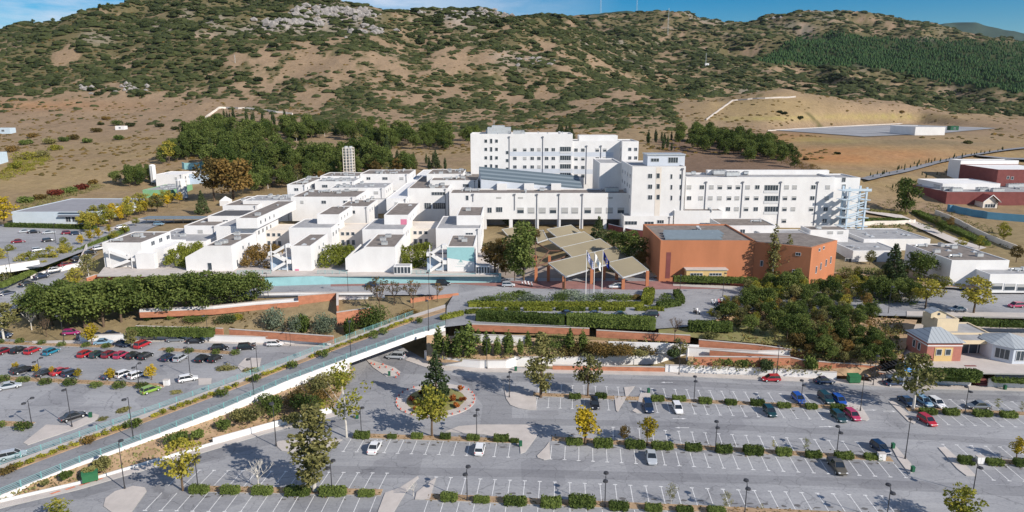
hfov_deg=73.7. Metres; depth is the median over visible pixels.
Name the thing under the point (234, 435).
wall
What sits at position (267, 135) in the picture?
pine tree
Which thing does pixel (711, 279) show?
long hedge
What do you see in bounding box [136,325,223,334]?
retaining wall
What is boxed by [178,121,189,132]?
pine tree
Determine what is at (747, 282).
broadleaf tree
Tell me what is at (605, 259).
flag pole
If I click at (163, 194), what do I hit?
broadleaf tree
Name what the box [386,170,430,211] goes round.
spine wing
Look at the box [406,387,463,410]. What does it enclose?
roundabout bed
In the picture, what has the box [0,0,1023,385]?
hillside terrain
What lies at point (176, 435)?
bank bush
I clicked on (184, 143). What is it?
pine tree
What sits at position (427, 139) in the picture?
stone pine
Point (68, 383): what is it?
hedge
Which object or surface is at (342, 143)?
stone pine
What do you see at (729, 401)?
hedge
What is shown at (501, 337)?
retaining wall
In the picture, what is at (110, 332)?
parked car
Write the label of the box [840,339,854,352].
oak tree
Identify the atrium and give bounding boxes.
[479,167,581,189]
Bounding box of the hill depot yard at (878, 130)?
[781,125,991,136]
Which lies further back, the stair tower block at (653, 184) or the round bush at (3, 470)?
the stair tower block at (653, 184)
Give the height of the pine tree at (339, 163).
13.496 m
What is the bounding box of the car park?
[0,225,119,266]
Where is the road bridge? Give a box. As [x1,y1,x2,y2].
[0,305,445,498]
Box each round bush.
[0,462,18,475]
[78,434,95,444]
[122,418,142,427]
[213,388,228,396]
[251,374,262,381]
[286,360,298,367]
[318,348,329,356]
[368,329,377,338]
[379,327,388,334]
[415,317,422,322]
[656,293,676,300]
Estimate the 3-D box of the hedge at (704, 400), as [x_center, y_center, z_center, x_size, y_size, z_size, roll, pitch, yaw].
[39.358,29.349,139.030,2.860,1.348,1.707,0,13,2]
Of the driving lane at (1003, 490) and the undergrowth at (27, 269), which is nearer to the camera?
the driving lane at (1003, 490)
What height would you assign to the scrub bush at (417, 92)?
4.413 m
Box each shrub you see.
[5,144,20,151]
[7,161,22,167]
[9,150,37,158]
[16,196,34,202]
[18,139,32,144]
[26,132,37,136]
[33,194,47,199]
[34,150,50,156]
[40,137,58,143]
[46,189,64,195]
[47,144,62,149]
[58,137,70,141]
[60,186,76,192]
[68,134,79,139]
[73,183,88,189]
[82,137,92,142]
[88,179,98,183]
[90,128,101,131]
[95,416,108,420]
[101,116,110,119]
[110,120,124,124]
[113,135,123,139]
[115,406,130,412]
[124,122,134,125]
[154,123,163,126]
[164,316,176,319]
[169,390,182,394]
[183,315,207,322]
[213,313,236,323]
[215,363,238,371]
[231,314,242,319]
[242,367,260,372]
[261,306,284,330]
[284,313,309,332]
[295,314,309,332]
[310,312,337,333]
[342,317,356,334]
[356,313,377,328]
[359,302,392,327]
[400,308,419,317]
[535,333,574,349]
[586,341,613,355]
[607,342,636,356]
[630,349,648,356]
[667,349,681,357]
[703,330,719,338]
[718,359,733,365]
[735,360,750,366]
[760,358,773,370]
[803,354,818,369]
[834,271,852,278]
[851,275,868,279]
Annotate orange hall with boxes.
[643,224,836,283]
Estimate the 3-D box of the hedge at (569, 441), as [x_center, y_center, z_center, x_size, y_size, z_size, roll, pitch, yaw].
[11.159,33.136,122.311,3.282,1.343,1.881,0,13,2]
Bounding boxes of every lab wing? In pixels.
[287,176,319,194]
[291,189,366,220]
[315,175,362,188]
[320,172,362,178]
[330,181,392,197]
[340,199,377,222]
[360,169,415,189]
[367,190,395,213]
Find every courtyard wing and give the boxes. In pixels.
[265,224,293,245]
[339,223,368,246]
[410,221,439,245]
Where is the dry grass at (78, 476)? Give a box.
[0,377,340,502]
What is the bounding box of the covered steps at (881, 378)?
[867,359,901,381]
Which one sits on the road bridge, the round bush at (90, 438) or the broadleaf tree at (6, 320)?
the round bush at (90, 438)
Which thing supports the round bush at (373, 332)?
on the road bridge
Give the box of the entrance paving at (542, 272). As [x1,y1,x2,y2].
[499,261,652,277]
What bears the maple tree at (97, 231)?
on the hillside terrain at (860, 156)
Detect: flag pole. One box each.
[585,250,592,293]
[593,254,600,294]
[601,251,609,292]
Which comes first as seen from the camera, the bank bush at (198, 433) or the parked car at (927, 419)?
the bank bush at (198, 433)
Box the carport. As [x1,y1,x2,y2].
[140,216,207,222]
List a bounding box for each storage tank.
[149,164,155,183]
[176,179,187,199]
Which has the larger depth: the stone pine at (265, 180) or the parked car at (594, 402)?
the stone pine at (265, 180)
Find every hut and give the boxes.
[0,128,15,133]
[0,152,7,163]
[115,126,127,129]
[947,126,958,129]
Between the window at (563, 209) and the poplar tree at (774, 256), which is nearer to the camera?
the poplar tree at (774, 256)
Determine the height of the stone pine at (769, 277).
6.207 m
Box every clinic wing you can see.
[619,213,672,233]
[673,207,722,223]
[710,218,775,232]
[754,229,810,234]
[800,225,848,241]
[836,237,900,261]
[847,228,930,249]
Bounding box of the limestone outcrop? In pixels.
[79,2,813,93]
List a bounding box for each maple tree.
[0,196,19,224]
[32,364,40,371]
[73,368,81,377]
[75,234,84,244]
[81,323,98,344]
[84,229,94,241]
[90,214,100,224]
[94,227,103,235]
[104,204,115,210]
[104,224,111,230]
[104,368,114,379]
[118,211,123,221]
[139,201,149,212]
[143,363,157,379]
[162,195,171,207]
[174,192,183,203]
[574,405,601,444]
[637,416,658,443]
[1008,436,1023,457]
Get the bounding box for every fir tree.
[193,190,211,214]
[332,123,339,135]
[362,126,368,138]
[383,134,391,148]
[414,350,450,405]
[430,150,441,168]
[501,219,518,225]
[589,216,607,238]
[880,243,908,280]
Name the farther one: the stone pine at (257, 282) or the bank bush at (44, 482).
the stone pine at (257, 282)
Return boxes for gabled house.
[974,193,1000,207]
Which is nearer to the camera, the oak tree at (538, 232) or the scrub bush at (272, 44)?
the oak tree at (538, 232)
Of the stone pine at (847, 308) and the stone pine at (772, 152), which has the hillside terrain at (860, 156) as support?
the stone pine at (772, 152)
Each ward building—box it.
[470,125,638,188]
[684,169,871,229]
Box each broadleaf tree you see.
[0,248,8,258]
[0,268,14,281]
[0,302,23,338]
[4,244,16,250]
[12,256,24,261]
[21,250,38,260]
[34,249,45,257]
[39,259,50,269]
[43,245,58,265]
[43,497,72,511]
[55,243,67,252]
[59,237,68,242]
[60,242,73,251]
[65,267,82,282]
[74,211,90,224]
[76,254,99,275]
[79,211,96,228]
[82,221,91,230]
[86,205,101,211]
[95,203,110,214]
[99,216,107,226]
[102,208,116,224]
[108,230,117,237]
[119,224,128,230]
[120,197,134,209]
[122,204,133,219]
[123,328,137,347]
[131,217,139,223]
[132,192,144,204]
[135,204,143,215]
[139,194,150,208]
[147,194,164,211]
[153,437,201,490]
[158,140,176,162]
[158,189,167,199]
[277,177,283,187]
[292,131,299,140]
[293,171,303,180]
[382,161,392,169]
[401,241,432,267]
[410,384,449,435]
[502,219,537,280]
[572,352,603,395]
[671,337,688,358]
[706,307,715,315]
[713,310,721,320]
[721,295,729,301]
[732,317,740,329]
[736,307,747,318]
[743,279,753,287]
[743,305,751,313]
[748,280,760,289]
[751,311,760,318]
[752,302,762,312]
[759,320,769,334]
[771,326,778,333]
[776,284,782,298]
[777,301,785,309]
[781,291,789,297]
[788,284,802,295]
[797,279,808,283]
[806,298,815,307]
[809,306,817,312]
[810,312,817,318]
[810,323,818,332]
[815,309,827,318]
[821,286,831,294]
[827,319,835,327]
[833,342,843,358]
[834,274,843,283]
[839,294,852,303]
[840,351,849,360]
[842,268,854,278]
[842,279,853,289]
[846,275,859,289]
[846,351,854,357]
[847,314,854,322]
[850,289,856,296]
[852,266,862,275]
[852,281,863,294]
[853,345,864,362]
[857,288,865,297]
[857,352,866,365]
[865,250,876,264]
[873,269,887,276]
[891,292,900,302]
[891,352,946,409]
[905,291,916,301]
[911,278,947,308]
[927,274,941,290]
[933,216,941,223]
[938,276,954,292]
[943,482,988,511]
[955,237,968,244]
[955,275,997,312]
[974,235,984,247]
[996,224,1011,239]
[997,222,1009,230]
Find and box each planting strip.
[0,341,113,347]
[0,376,164,387]
[0,421,35,426]
[157,347,234,354]
[187,486,382,495]
[352,434,518,443]
[426,493,840,511]
[533,393,830,408]
[552,436,893,461]
[905,407,1023,415]
[984,459,1013,464]
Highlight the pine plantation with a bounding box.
[757,29,1023,92]
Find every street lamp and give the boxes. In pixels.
[21,397,34,424]
[32,357,42,381]
[61,388,72,426]
[118,439,125,488]
[121,397,133,438]
[131,362,141,387]
[189,455,201,484]
[246,357,254,394]
[269,401,276,445]
[325,459,335,486]
[348,320,351,355]
[357,406,363,430]
[463,465,470,500]
[473,408,479,434]
[486,336,488,368]
[507,371,511,396]
[603,471,608,507]
[678,342,682,374]
[693,375,697,401]
[714,420,719,450]
[743,478,750,511]
[800,379,805,405]
[835,425,842,451]
[859,374,868,410]
[885,483,895,511]
[904,417,913,458]
[964,385,972,413]
[972,458,983,488]
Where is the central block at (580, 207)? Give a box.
[449,187,628,228]
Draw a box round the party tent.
[219,196,231,205]
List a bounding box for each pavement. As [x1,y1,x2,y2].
[0,413,336,508]
[1,218,142,280]
[32,339,328,346]
[405,356,1023,391]
[673,283,906,298]
[907,311,1023,317]
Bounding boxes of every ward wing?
[216,201,295,247]
[289,206,352,251]
[362,203,419,250]
[436,206,483,252]
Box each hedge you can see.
[0,263,52,287]
[0,374,10,381]
[0,420,7,427]
[4,222,96,229]
[12,420,33,430]
[12,460,23,466]
[14,338,25,342]
[15,376,29,381]
[25,457,35,463]
[36,339,46,344]
[36,453,47,458]
[38,377,53,384]
[48,449,57,454]
[52,228,129,264]
[56,341,65,345]
[58,445,67,449]
[62,377,78,385]
[68,441,79,445]
[81,342,91,346]
[87,380,103,387]
[100,428,109,434]
[101,343,111,347]
[111,424,121,430]
[112,380,127,388]
[126,326,214,337]
[133,381,147,388]
[150,412,159,416]
[158,408,167,413]
[166,347,173,352]
[176,402,184,406]
[185,347,193,352]
[188,483,209,494]
[212,348,219,353]
[219,483,240,494]
[230,349,239,354]
[250,483,273,495]
[282,484,310,497]
[316,484,347,497]
[353,430,369,438]
[357,488,374,497]
[387,433,396,438]
[411,432,422,438]
[439,310,463,319]
[439,432,450,439]
[440,491,457,502]
[464,306,504,313]
[466,433,479,440]
[468,300,643,306]
[473,494,489,503]
[475,309,565,325]
[493,433,509,442]
[502,493,526,506]
[507,305,520,310]
[510,437,518,443]
[523,306,553,311]
[540,493,561,508]
[555,306,585,310]
[565,312,656,330]
[565,436,582,445]
[568,492,595,509]
[569,392,580,399]
[588,306,598,310]
[593,436,613,448]
[595,392,606,398]
[601,305,625,310]
[608,499,629,511]
[624,438,645,449]
[634,305,663,310]
[641,286,654,304]
[644,501,662,511]
[650,394,664,401]
[651,440,673,450]
[656,299,681,307]
[672,275,757,283]
[672,394,686,401]
[673,288,685,303]
[675,504,693,511]
[684,441,702,451]
[687,319,732,331]
[698,396,712,404]
[706,505,726,511]
[715,443,732,453]
[724,398,737,405]
[742,443,764,455]
[750,398,764,405]
[775,446,792,456]
[776,401,791,408]
[804,402,817,409]
[804,449,822,458]
[830,402,846,410]
[833,450,854,459]
[862,217,908,221]
[863,451,882,460]
[868,209,907,214]
[911,209,990,245]
[913,369,980,382]
[918,406,938,414]
[927,366,982,378]
[942,406,960,415]
[956,454,975,465]
[962,316,999,327]
[971,408,993,417]
[985,457,1005,466]
[991,376,1023,383]
[998,319,1023,327]
[999,409,1019,418]
[1012,457,1023,466]
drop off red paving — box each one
[331,283,452,285]
[453,281,743,289]
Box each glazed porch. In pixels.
[394,264,411,273]
[476,264,489,273]
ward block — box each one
[102,231,185,268]
[185,231,256,270]
[268,234,328,270]
[345,233,405,271]
[426,235,476,271]
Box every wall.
[0,260,39,273]
[0,442,212,501]
[30,244,87,278]
[79,333,330,344]
[86,274,261,280]
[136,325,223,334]
[139,296,367,310]
[139,301,298,317]
[182,161,203,169]
[205,107,292,116]
[212,407,331,444]
[229,328,333,343]
[257,292,384,297]
[264,273,500,285]
[298,292,338,311]
[336,307,371,324]
[410,293,458,302]
[424,350,515,367]
[454,332,525,345]
[472,324,588,334]
[516,353,683,366]
[553,364,664,371]
[596,329,689,342]
[608,224,642,237]
[608,341,698,354]
[665,364,836,378]
[686,347,795,360]
[693,356,880,377]
[699,339,805,358]
[706,96,795,119]
[709,349,789,356]
[767,123,901,130]
[859,219,915,225]
[861,371,885,379]
[886,374,970,385]
[935,210,1017,248]
[947,204,1023,221]
[987,378,1023,387]
[994,374,1023,377]
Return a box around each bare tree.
[20,310,37,329]
[38,317,50,336]
[244,459,273,485]
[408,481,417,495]
[669,318,681,339]
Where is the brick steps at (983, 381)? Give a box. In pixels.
[964,365,987,385]
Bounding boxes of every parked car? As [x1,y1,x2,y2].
[0,290,15,295]
[0,330,12,337]
[0,347,9,354]
[0,381,21,390]
[0,448,26,461]
[9,346,27,353]
[10,364,33,374]
[11,239,25,242]
[18,280,36,285]
[23,346,41,354]
[27,229,40,233]
[31,247,44,251]
[32,273,49,278]
[33,368,51,376]
[42,230,55,233]
[42,237,54,241]
[42,347,60,355]
[45,267,62,272]
[49,367,69,375]
[57,262,72,266]
[59,410,86,422]
[60,368,80,377]
[61,230,70,234]
[61,328,79,335]
[69,256,82,260]
[70,231,81,234]
[76,349,91,357]
[81,250,96,254]
[88,350,103,357]
[92,245,102,249]
[92,338,113,344]
[99,371,115,379]
[101,350,116,357]
[102,330,120,333]
[112,350,127,358]
[113,340,130,347]
[114,369,131,378]
[125,351,141,358]
[126,370,146,379]
[133,339,151,348]
[137,351,153,359]
[139,336,156,339]
[139,384,160,394]
[153,221,163,224]
[160,353,175,361]
[166,337,184,342]
[172,353,187,361]
[178,373,197,382]
[185,337,204,343]
[194,354,209,362]
[207,354,222,362]
[211,343,228,350]
[237,342,256,350]
[266,339,283,346]
[364,281,379,286]
[367,440,382,454]
[386,351,405,359]
[436,279,450,285]
[474,442,485,455]
[501,281,514,286]
[558,310,573,315]
[590,396,599,409]
[608,283,620,288]
[612,311,626,314]
[641,310,658,317]
[642,398,653,412]
[645,449,657,464]
[671,400,683,413]
[761,373,780,381]
[762,403,777,416]
[791,391,806,403]
[813,376,835,384]
[817,390,833,403]
[826,456,847,474]
[830,408,847,422]
[831,392,847,404]
[843,407,861,420]
[869,438,891,454]
[882,378,904,386]
[897,395,917,407]
[916,394,933,406]
[916,412,938,426]
[928,395,946,408]
[948,305,967,311]
[965,400,991,409]
[1007,301,1023,307]
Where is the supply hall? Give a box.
[11,198,144,223]
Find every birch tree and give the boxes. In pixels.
[318,359,373,437]
[665,482,678,498]
[720,491,733,509]
[803,437,810,448]
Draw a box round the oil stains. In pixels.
[188,398,900,511]
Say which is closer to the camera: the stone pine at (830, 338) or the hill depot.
the stone pine at (830, 338)
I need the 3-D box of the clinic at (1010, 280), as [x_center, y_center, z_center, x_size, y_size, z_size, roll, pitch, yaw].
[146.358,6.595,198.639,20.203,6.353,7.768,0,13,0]
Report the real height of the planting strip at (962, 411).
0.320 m
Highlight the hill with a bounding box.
[589,11,633,15]
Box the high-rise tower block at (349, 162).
[342,146,354,171]
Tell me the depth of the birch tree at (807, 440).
119.66 m
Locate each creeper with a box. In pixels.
[162,241,203,267]
[240,243,283,267]
[317,243,354,267]
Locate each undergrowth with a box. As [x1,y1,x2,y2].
[0,154,55,179]
[1,229,94,278]
[19,182,102,209]
[138,311,324,334]
[442,338,667,360]
[552,339,659,357]
[687,357,831,373]
[710,306,907,362]
[712,142,832,173]
[720,305,905,362]
[739,288,918,304]
[836,265,908,284]
[870,222,931,231]
[877,199,1007,246]
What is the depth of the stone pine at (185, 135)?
441.41 m
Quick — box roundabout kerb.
[395,384,475,417]
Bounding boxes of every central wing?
[407,176,450,220]
[427,168,465,181]
[430,172,478,189]
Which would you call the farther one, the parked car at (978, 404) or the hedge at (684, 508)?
the parked car at (978, 404)
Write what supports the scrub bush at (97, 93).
on the hillside terrain at (860, 156)
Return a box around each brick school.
[914,183,1023,204]
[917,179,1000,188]
[947,159,1023,185]
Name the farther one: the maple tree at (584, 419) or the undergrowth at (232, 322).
the undergrowth at (232, 322)
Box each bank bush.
[39,479,48,485]
[58,470,73,479]
[80,465,95,473]
[92,455,111,470]
[161,428,189,446]
[190,428,204,438]
[215,418,230,430]
[228,407,248,421]
[240,405,266,421]
[252,392,276,409]
[263,394,284,416]
[281,411,299,423]
[282,385,311,407]
[289,391,321,412]
[302,376,329,395]
[310,388,339,402]
[312,372,337,387]
[331,370,355,385]
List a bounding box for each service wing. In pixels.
[170,228,216,248]
[184,217,225,233]
[208,210,253,221]
[222,196,261,209]
[243,193,294,220]
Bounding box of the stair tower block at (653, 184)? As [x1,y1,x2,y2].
[592,153,685,216]
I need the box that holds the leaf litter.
[6,342,1022,511]
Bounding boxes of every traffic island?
[23,413,98,444]
[103,486,146,511]
[198,378,211,384]
[237,358,260,370]
[277,438,341,452]
[365,358,399,376]
[378,476,418,511]
[415,478,435,499]
[445,424,537,453]
[504,388,536,409]
[537,443,549,459]
[614,396,625,411]
[624,386,634,395]
[632,392,650,412]
[847,401,868,420]
[889,401,915,423]
[893,446,912,472]
[938,447,974,475]
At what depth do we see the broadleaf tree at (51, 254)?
228.27 m
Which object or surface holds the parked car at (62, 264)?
on the climbing road at (142, 225)
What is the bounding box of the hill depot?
[890,125,945,134]
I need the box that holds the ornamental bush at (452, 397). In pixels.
[449,393,455,400]
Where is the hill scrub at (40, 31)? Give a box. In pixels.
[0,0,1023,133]
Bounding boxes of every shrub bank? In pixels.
[688,356,879,375]
[708,310,916,357]
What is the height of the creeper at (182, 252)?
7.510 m
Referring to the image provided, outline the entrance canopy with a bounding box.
[502,225,648,289]
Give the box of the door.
[207,263,211,269]
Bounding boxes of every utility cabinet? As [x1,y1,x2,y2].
[163,379,169,385]
[877,452,886,460]
[975,455,984,463]
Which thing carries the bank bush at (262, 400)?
on the ramp bank at (152, 445)
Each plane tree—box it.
[364,277,388,310]
[385,281,400,305]
[401,280,420,307]
[432,283,443,301]
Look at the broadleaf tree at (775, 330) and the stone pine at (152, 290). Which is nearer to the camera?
the broadleaf tree at (775, 330)
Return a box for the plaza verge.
[659,325,793,345]
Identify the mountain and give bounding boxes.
[940,22,1023,40]
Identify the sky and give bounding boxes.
[0,0,1023,32]
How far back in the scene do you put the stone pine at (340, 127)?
513.74 m
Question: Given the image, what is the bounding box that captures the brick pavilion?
[906,306,1023,363]
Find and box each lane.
[0,419,371,511]
[299,465,1023,496]
[376,353,511,423]
[501,376,1023,401]
[501,418,1019,444]
[866,210,985,249]
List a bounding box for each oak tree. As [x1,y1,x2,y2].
[191,155,225,200]
[209,157,254,199]
[294,163,303,179]
[370,160,382,169]
[392,157,404,169]
[481,241,509,272]
[495,239,506,246]
[499,263,508,274]
[530,230,539,237]
[619,424,630,437]
[635,250,649,264]
[733,299,742,309]
[787,332,806,347]
[803,343,813,354]
[815,314,823,322]
[822,322,834,333]
[829,333,839,345]
[840,287,851,297]
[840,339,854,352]
[860,293,872,302]
[871,340,886,355]
[946,217,954,224]
[1010,245,1023,261]
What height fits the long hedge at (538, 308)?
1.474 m
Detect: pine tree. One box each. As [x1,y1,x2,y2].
[119,164,133,185]
[135,163,145,178]
[135,171,144,185]
[145,168,150,182]
[156,150,166,163]
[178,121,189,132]
[179,141,191,159]
[181,129,200,156]
[183,123,197,130]
[194,119,212,132]
[195,115,205,122]
[199,143,216,168]
[205,121,215,130]
[211,113,218,118]
[212,128,222,142]
[212,144,236,160]
[213,140,234,151]
[219,130,236,150]
[222,118,228,130]
[226,117,241,130]
[228,141,238,149]
[231,126,243,134]
[234,150,244,157]
[237,139,248,153]
[240,151,264,171]
[245,135,257,153]
[253,145,269,166]
[254,165,268,187]
[255,136,264,145]
[260,140,271,152]
[262,122,270,138]
[265,145,282,166]
[268,133,283,143]
[270,125,280,135]
[273,168,282,185]
[277,114,284,132]
[281,115,292,134]
[281,143,292,166]
[284,137,296,147]
[290,114,296,121]
[295,146,306,157]
[296,140,307,149]
[299,125,306,139]
[300,113,313,121]
[300,161,312,177]
[302,152,319,162]
[304,141,318,159]
[306,117,316,138]
[306,145,323,160]
[314,144,334,172]
[321,152,336,171]
[324,142,337,164]
[332,153,344,171]
[335,146,348,163]
[353,160,363,171]
[360,153,371,169]
[362,139,379,160]
[366,116,376,127]
[368,154,382,169]
[376,127,388,145]
[377,118,387,128]
[382,127,395,145]
[390,119,403,128]
[400,120,411,140]
[418,122,430,137]
[435,118,446,126]
[436,131,447,145]
[439,122,454,140]
[442,131,455,149]
[463,126,472,143]
[473,125,480,131]
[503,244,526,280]
[673,122,687,141]
[704,128,715,149]
[710,125,719,143]
[716,136,723,151]
[721,138,732,152]
[726,131,737,150]
[732,134,743,151]
[734,126,744,136]
[743,139,757,156]
[752,133,762,151]
[755,135,767,155]
[761,132,773,141]
[774,139,783,153]
[775,144,789,163]
[789,151,801,167]
[895,177,924,213]
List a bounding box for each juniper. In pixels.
[475,295,501,301]
[494,292,523,301]
[512,290,530,296]
[516,292,545,301]
[547,291,570,301]
[555,288,580,296]
[565,292,595,301]
[590,291,611,300]
[610,292,634,300]
[626,294,641,299]
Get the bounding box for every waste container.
[81,467,97,483]
[846,373,861,382]
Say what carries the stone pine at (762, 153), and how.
on the hillside terrain at (860, 156)
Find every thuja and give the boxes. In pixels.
[431,325,445,355]
[442,334,451,356]
[450,329,462,357]
[459,326,464,341]
[461,321,476,356]
[475,329,480,343]
[481,331,491,354]
[493,335,500,354]
[503,329,513,355]
[517,338,523,353]
[524,331,531,346]
[563,328,575,351]
[578,328,588,351]
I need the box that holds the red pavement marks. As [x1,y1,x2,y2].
[50,478,102,493]
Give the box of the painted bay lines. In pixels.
[143,382,1023,511]
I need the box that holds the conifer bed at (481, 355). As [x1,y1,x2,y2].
[427,335,656,362]
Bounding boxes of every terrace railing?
[237,270,270,273]
[318,270,346,273]
[411,270,429,273]
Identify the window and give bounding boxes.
[424,203,430,208]
[431,192,444,194]
[433,203,439,208]
[440,203,444,208]
[487,207,491,212]
[496,207,502,211]
[517,207,523,212]
[528,207,534,212]
[539,207,545,212]
[550,207,556,212]
[561,207,567,212]
[571,207,577,212]
[584,207,590,212]
[595,207,601,212]
[606,207,612,212]
[617,207,623,212]
[625,221,636,224]
[651,158,658,161]
[668,157,677,162]
[690,273,702,275]
[709,273,721,275]
[936,349,941,354]
[945,349,951,354]
[991,283,1002,289]
[994,347,1010,359]
[1004,283,1015,290]
[1015,351,1023,360]
[1016,284,1023,290]
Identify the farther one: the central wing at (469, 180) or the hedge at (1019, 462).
the central wing at (469, 180)
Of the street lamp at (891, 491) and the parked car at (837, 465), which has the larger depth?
the parked car at (837, 465)
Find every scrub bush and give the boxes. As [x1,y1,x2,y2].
[24,92,37,95]
[27,64,39,67]
[49,81,59,84]
[54,74,64,77]
[54,87,67,89]
[64,29,74,32]
[75,46,85,49]
[84,12,96,15]
[93,91,102,94]
[100,16,111,19]
[106,25,118,28]
[113,66,125,68]
[122,55,130,58]
[125,25,138,28]
[131,63,141,66]
[134,38,145,41]
[140,23,152,26]
[150,28,160,31]
[156,54,167,57]
[161,7,172,10]
[166,13,178,16]
[179,2,193,5]
[188,27,196,30]
[199,25,211,28]
[206,10,217,13]
[213,62,223,65]
[217,74,227,77]
[224,79,234,82]
[237,48,249,51]
[268,42,278,45]
[274,7,286,10]
[285,30,296,33]
[362,20,375,23]
[413,90,423,93]
[416,40,424,43]
[431,46,443,49]
[434,21,444,24]
[435,18,444,21]
[435,29,447,32]
[442,83,454,85]
[462,86,473,89]
[490,18,498,22]
[495,22,504,25]
[525,88,536,91]
[533,81,544,84]
[610,72,620,75]
[684,86,697,89]
[752,78,762,81]
[948,99,957,102]
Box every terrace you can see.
[97,246,498,276]
[653,272,979,288]
[903,324,1023,374]
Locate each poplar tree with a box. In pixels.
[285,402,339,491]
[523,331,558,397]
[766,224,781,275]
[785,234,792,261]
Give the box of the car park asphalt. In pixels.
[0,338,1023,511]
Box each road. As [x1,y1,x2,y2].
[0,220,171,316]
[229,278,1023,328]
[861,147,1023,179]
[976,155,1023,158]
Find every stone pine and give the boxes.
[10,282,45,319]
[19,280,69,326]
[35,284,77,327]
[51,278,75,288]
[52,281,110,327]
[69,277,129,326]
[89,276,143,322]
[108,170,121,182]
[112,274,140,312]
[113,276,154,317]
[128,275,171,307]
[130,166,145,184]
[144,273,191,310]
[161,270,211,306]
[166,138,177,148]
[169,144,184,160]
[177,269,227,307]
[179,131,200,152]
[193,139,207,153]
[195,271,238,304]
[196,131,218,146]
[205,117,221,125]
[209,148,228,160]
[213,123,227,130]
[216,270,253,302]
[217,134,238,147]
[231,131,241,141]
[235,270,272,300]
[239,129,262,145]
[241,118,258,129]
[244,170,262,193]
[248,123,267,134]
[256,173,270,190]
[258,155,270,166]
[261,165,275,185]
[265,121,273,135]
[269,142,284,161]
[272,139,288,156]
[278,165,293,178]
[279,171,296,183]
[280,148,304,168]
[283,126,294,137]
[287,153,304,167]
[290,121,304,131]
[300,158,312,171]
[310,161,325,175]
[311,120,327,134]
[321,119,331,133]
[323,163,335,172]
[335,141,353,151]
[336,123,347,138]
[343,124,358,136]
[344,138,358,155]
[353,119,367,129]
[354,136,369,152]
[358,122,373,133]
[364,129,379,143]
[369,144,392,163]
[381,156,389,168]
[387,158,395,169]
[389,136,400,145]
[390,132,401,146]
[394,126,404,144]
[394,151,415,169]
[396,155,415,169]
[401,127,418,145]
[402,126,414,143]
[409,134,422,148]
[418,130,427,139]
[422,136,434,145]
[427,129,438,145]
[428,122,441,128]
[458,129,468,140]
[602,230,620,246]
[612,230,648,258]
[674,130,685,144]
[685,133,700,149]
[687,125,698,134]
[695,126,707,134]
[697,134,710,152]
[714,303,728,315]
[716,130,729,139]
[720,301,738,319]
[735,291,760,309]
[740,139,752,150]
[741,147,755,161]
[741,314,760,332]
[746,284,758,298]
[754,142,760,155]
[755,286,777,302]
[758,144,768,157]
[760,141,777,158]
[760,272,778,287]
[760,301,776,315]
[765,131,777,140]
[766,148,777,160]
[766,309,785,325]
[773,271,798,289]
[776,313,800,339]
[777,287,788,299]
[779,302,801,322]
[783,143,797,160]
[789,268,809,283]
[791,308,810,319]
[793,299,808,310]
[794,313,815,330]
[796,283,809,292]
[798,289,812,304]
[805,329,817,344]
[807,283,819,295]
[811,295,833,308]
[814,335,833,357]
[816,280,836,292]
[818,321,833,336]
[819,334,836,349]
[820,275,842,296]
[825,345,839,360]
[827,304,845,318]
[831,325,848,340]
[832,293,845,301]
[833,318,852,331]
[838,314,851,324]
[839,303,853,315]
[850,324,867,341]
[851,308,868,324]
[854,303,869,312]
[854,336,865,346]
[859,275,887,297]
[861,342,883,366]
[864,302,879,314]
[865,305,881,318]
[865,325,880,336]
[865,333,884,345]
[871,275,897,301]
[871,329,885,342]
[877,339,897,362]
[889,277,909,300]
[903,250,940,279]
[904,277,923,297]
[936,221,950,232]
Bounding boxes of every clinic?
[904,242,1009,284]
[974,266,1023,292]
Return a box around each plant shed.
[142,184,192,197]
[155,171,196,185]
[189,171,208,183]
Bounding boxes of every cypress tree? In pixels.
[427,156,430,169]
[646,132,650,143]
[654,129,657,142]
[666,135,668,147]
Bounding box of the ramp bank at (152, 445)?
[14,369,352,495]

